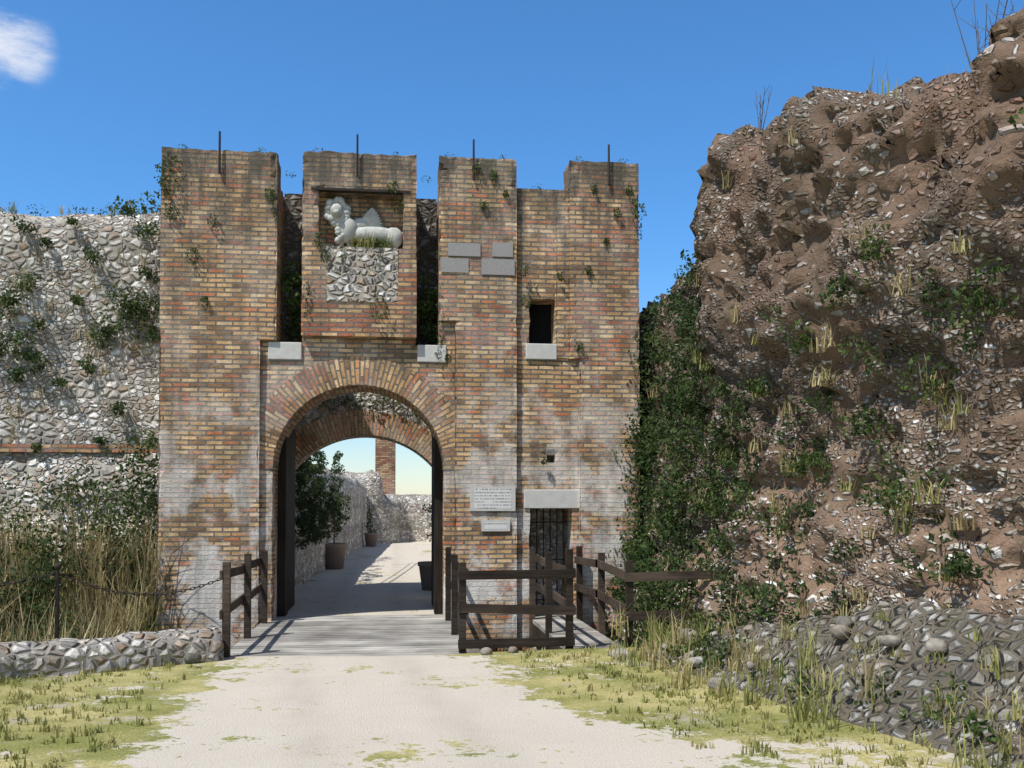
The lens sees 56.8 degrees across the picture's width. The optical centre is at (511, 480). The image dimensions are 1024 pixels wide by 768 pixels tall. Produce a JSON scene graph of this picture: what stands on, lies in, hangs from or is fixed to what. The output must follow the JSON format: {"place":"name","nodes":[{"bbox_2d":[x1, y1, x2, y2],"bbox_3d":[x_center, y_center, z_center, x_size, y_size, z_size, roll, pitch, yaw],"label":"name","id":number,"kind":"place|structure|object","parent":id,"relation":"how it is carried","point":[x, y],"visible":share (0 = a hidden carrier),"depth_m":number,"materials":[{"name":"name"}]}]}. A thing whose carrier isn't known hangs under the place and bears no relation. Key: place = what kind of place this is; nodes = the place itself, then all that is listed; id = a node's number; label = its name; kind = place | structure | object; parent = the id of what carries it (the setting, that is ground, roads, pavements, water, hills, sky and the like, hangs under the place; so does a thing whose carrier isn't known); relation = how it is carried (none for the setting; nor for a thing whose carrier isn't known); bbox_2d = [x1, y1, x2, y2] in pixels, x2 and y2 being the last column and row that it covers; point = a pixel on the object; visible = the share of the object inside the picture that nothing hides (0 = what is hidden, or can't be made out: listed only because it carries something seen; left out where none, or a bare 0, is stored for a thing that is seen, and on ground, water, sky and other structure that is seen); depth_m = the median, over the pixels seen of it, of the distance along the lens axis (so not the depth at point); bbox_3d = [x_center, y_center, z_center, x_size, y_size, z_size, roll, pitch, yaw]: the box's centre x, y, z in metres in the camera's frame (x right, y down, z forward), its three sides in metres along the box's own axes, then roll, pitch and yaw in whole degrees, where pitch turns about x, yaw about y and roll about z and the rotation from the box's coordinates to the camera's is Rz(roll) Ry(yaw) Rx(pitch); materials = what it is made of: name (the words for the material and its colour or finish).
{"place":"outdoors","nodes":[
{"label":"outdoors","id":0,"kind":"place"},
{"bbox_2d":[277,430,442,616],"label":"open gate doors","id":1,"kind":"structure","parent":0,"point":[286,546],"depth_m":16.50,"materials":[{"name":"brown wood"}]},
{"bbox_2d":[293,392,429,460],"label":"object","id":2,"kind":"structure","parent":0,"point":[317,412],"depth_m":19.61,"materials":[{"name":"grey stone"}]},
{"bbox_2d":[157,147,639,652],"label":"gate wall","id":3,"kind":"structure","parent":0,"point":[223,378],"depth_m":15.86,"materials":[{"name":"brown brick"}]},
{"bbox_2d":[260,357,454,470],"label":"brick arch","id":4,"kind":"structure","parent":3,"relation":"attached to","point":[286,400],"depth_m":15.77,"materials":[{"name":"brick"}]},
{"bbox_2d":[301,273,416,336],"bbox_3d":[-2.519,-2.907,15.629,1.880,1.070,0.004,0,-2,-7],"label":"brick panel","id":5,"kind":"object","parent":3,"relation":"attached to","point":[339,319],"visible":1,"depth_m":15.64,"materials":[{"name":"brown brick"}]},
{"bbox_2d":[326,246,397,302],"bbox_3d":[-2.474,-3.397,15.646,1.170,0.910,0.006,0,-2,-7],"label":"rubble stone panel","id":6,"kind":"object","parent":5,"relation":"in","point":[361,278],"visible":1,"depth_m":15.64,"materials":[{"name":"grey stone"}]},
{"bbox_2d":[284,193,436,345],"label":"drawbridge slots","id":7,"kind":"object","parent":3,"relation":"attached to","point":[426,236],"visible":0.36,"depth_m":16.80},
{"bbox_2d":[323,196,402,248],"bbox_3d":[-2.460,-4.285,15.803,1.367,0.885,0.334,0,-2,-7],"label":"lion of st mark","id":8,"kind":"object","parent":3,"relation":"attached to","point":[337,212],"visible":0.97,"depth_m":15.76,"materials":[{"name":"stone"}]},
{"bbox_2d":[295,411,431,470],"bbox_3d":[-3.097,-0.776,19.996,3.915,1.302,0.806,0,-2,-7],"label":"arch ring","id":9,"kind":"object","parent":3,"relation":"attached to","point":[406,433],"visible":0.78,"depth_m":19.62,"materials":[{"name":"brick"}]},
{"bbox_2d":[218,131,609,194],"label":"iron bars","id":10,"kind":"object","parent":3,"relation":"on","point":[355,190],"visible":1,"depth_m":15.69,"materials":[{"name":"black metal"}]},
{"bbox_2d":[268,342,578,508],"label":"stone blocks","id":11,"kind":"structure","parent":3,"relation":"attached to","point":[542,499],"depth_m":16.02,"materials":[{"name":"grey stone"}]},
{"bbox_2d":[441,242,514,274],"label":"ashlar blocks","id":12,"kind":"structure","parent":3,"relation":"attached to","point":[492,266],"depth_m":15.94,"materials":[{"name":"stone"}]},
{"bbox_2d":[470,486,514,530],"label":"inscribed plaques","id":13,"kind":"object","parent":3,"relation":"attached to","point":[492,498],"visible":1,"depth_m":15.84,"materials":[{"name":"stone"}]},
{"bbox_2d":[529,304,550,343],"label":"window","id":14,"kind":"structure","parent":3,"relation":"attached to","point":[540,325],"depth_m":16.56,"materials":[{"name":"black"}]},
{"bbox_2d":[529,508,566,605],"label":"metal gate","id":15,"kind":"structure","parent":3,"relation":"attached to","point":[556,559],"depth_m":16.52,"materials":[{"name":"metal"}]},
{"bbox_2d":[0,542,994,767],"bbox_3d":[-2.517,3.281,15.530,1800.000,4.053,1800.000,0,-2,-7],"label":"ground","id":16,"kind":"structure","parent":0,"point":[492,710],"depth_m":8.15,"materials":[{"name":"beige gravel"}]},
{"bbox_2d":[0,212,160,599],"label":"curtain wall","id":17,"kind":"structure","parent":16,"relation":"on","point":[75,409],"depth_m":16.32,"materials":[{"name":"grey stone"}]},
{"bbox_2d":[0,444,158,452],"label":"brick band","id":18,"kind":"object","parent":17,"relation":"attached to","point":[85,448],"depth_m":16.21,"materials":[{"name":"brown brick"}]},
{"bbox_2d":[0,625,223,679],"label":"low stone wall","id":19,"kind":"structure","parent":16,"relation":"on","point":[134,650],"depth_m":10.71,"materials":[{"name":"grey stone"}]},
{"bbox_2d":[0,563,220,638],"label":"chain barrier","id":20,"kind":"object","parent":19,"relation":"on","point":[57,568],"visible":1,"depth_m":10.86,"materials":[{"name":"metal"}]},
{"bbox_2d":[295,466,366,588],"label":"wall","id":21,"kind":"structure","parent":16,"relation":"on","point":[310,561],"depth_m":29.34,"materials":[{"name":"grey stone"}]},
{"bbox_2d":[325,533,430,589],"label":"plant pots","id":22,"kind":"object","parent":16,"relation":"on","point":[335,555],"visible":0.77,"depth_m":26.55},
{"bbox_2d":[330,497,339,543],"bbox_3d":[-5.113,1.159,26.916,0.232,1.503,0.506,-1,-2,38],"label":"tree trunk","id":23,"kind":"object","parent":22,"relation":"on","point":[334,527],"visible":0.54,"depth_m":26.84,"materials":[{"name":"brown"}]},
{"bbox_2d":[375,438,395,493],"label":"brick pillar","id":24,"kind":"structure","parent":16,"relation":"on","point":[385,459],"depth_m":42.46,"materials":[{"name":"brown brick"}]},
{"bbox_2d":[341,470,431,543],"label":"wall","id":25,"kind":"structure","parent":16,"relation":"on","point":[399,518],"depth_m":39.06,"materials":[{"name":"grey stone"}]},
{"bbox_2d":[230,614,621,656],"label":"bridge decks","id":26,"kind":"object","parent":16,"relation":"on","point":[386,635],"visible":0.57,"depth_m":13.70,"materials":[{"name":"grey wood"}]},
{"bbox_2d":[219,546,728,656],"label":"bridge fences","id":27,"kind":"object","parent":26,"relation":"on","point":[455,570],"visible":0.84,"depth_m":12.44,"materials":[{"name":"brown wood"}]},
{"bbox_2d":[0,46,1023,767],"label":"grass tufts","id":28,"kind":"object","parent":16,"relation":"on","point":[804,714],"visible":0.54,"depth_m":8.56,"materials":[{"name":"green plant"}]},
{"bbox_2d":[531,508,561,605],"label":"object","id":29,"kind":"structure","parent":16,"relation":"on","point":[546,534],"depth_m":17.08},
{"bbox_2d":[533,624,561,649],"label":"bridge bearers","id":30,"kind":"object","parent":16,"relation":"on","point":[538,632],"visible":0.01,"depth_m":14.97,"materials":[{"name":"brown wood"}]},
{"bbox_2d":[183,616,973,767],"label":"loose rocks","id":31,"kind":"object","parent":16,"relation":"on","point":[838,628],"visible":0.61,"depth_m":8.71,"materials":[{"name":"grey rock"}]},
{"bbox_2d":[610,8,1023,643],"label":"ruined wall","id":32,"kind":"structure","parent":16,"relation":"on","point":[928,170],"depth_m":9.68,"materials":[{"name":"brown stone"}]},
{"bbox_2d":[681,0,1013,274],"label":"dry twigs","id":33,"kind":"object","parent":32,"relation":"on","point":[985,29],"visible":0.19,"depth_m":9.25,"materials":[{"name":"brown plant"}]},
{"bbox_2d":[655,594,1023,767],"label":"rubble ruin foundation","id":34,"kind":"object","parent":16,"relation":"on","point":[916,624],"visible":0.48,"depth_m":7.58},
{"bbox_2d":[0,107,1023,745],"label":"plants","id":35,"kind":"object","parent":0,"point":[430,307],"depth_m":13.81,"materials":[{"name":"green plant"}]},
{"bbox_2d":[0,90,1023,758],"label":"dry grass","id":36,"kind":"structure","parent":0,"point":[90,598],"depth_m":14.37,"materials":[{"name":"plant"}]},
{"bbox_2d":[0,0,1023,494],"label":"sky","id":37,"kind":"structure","parent":0,"point":[92,92],"materials":[{"name":"blue"}]}
]}

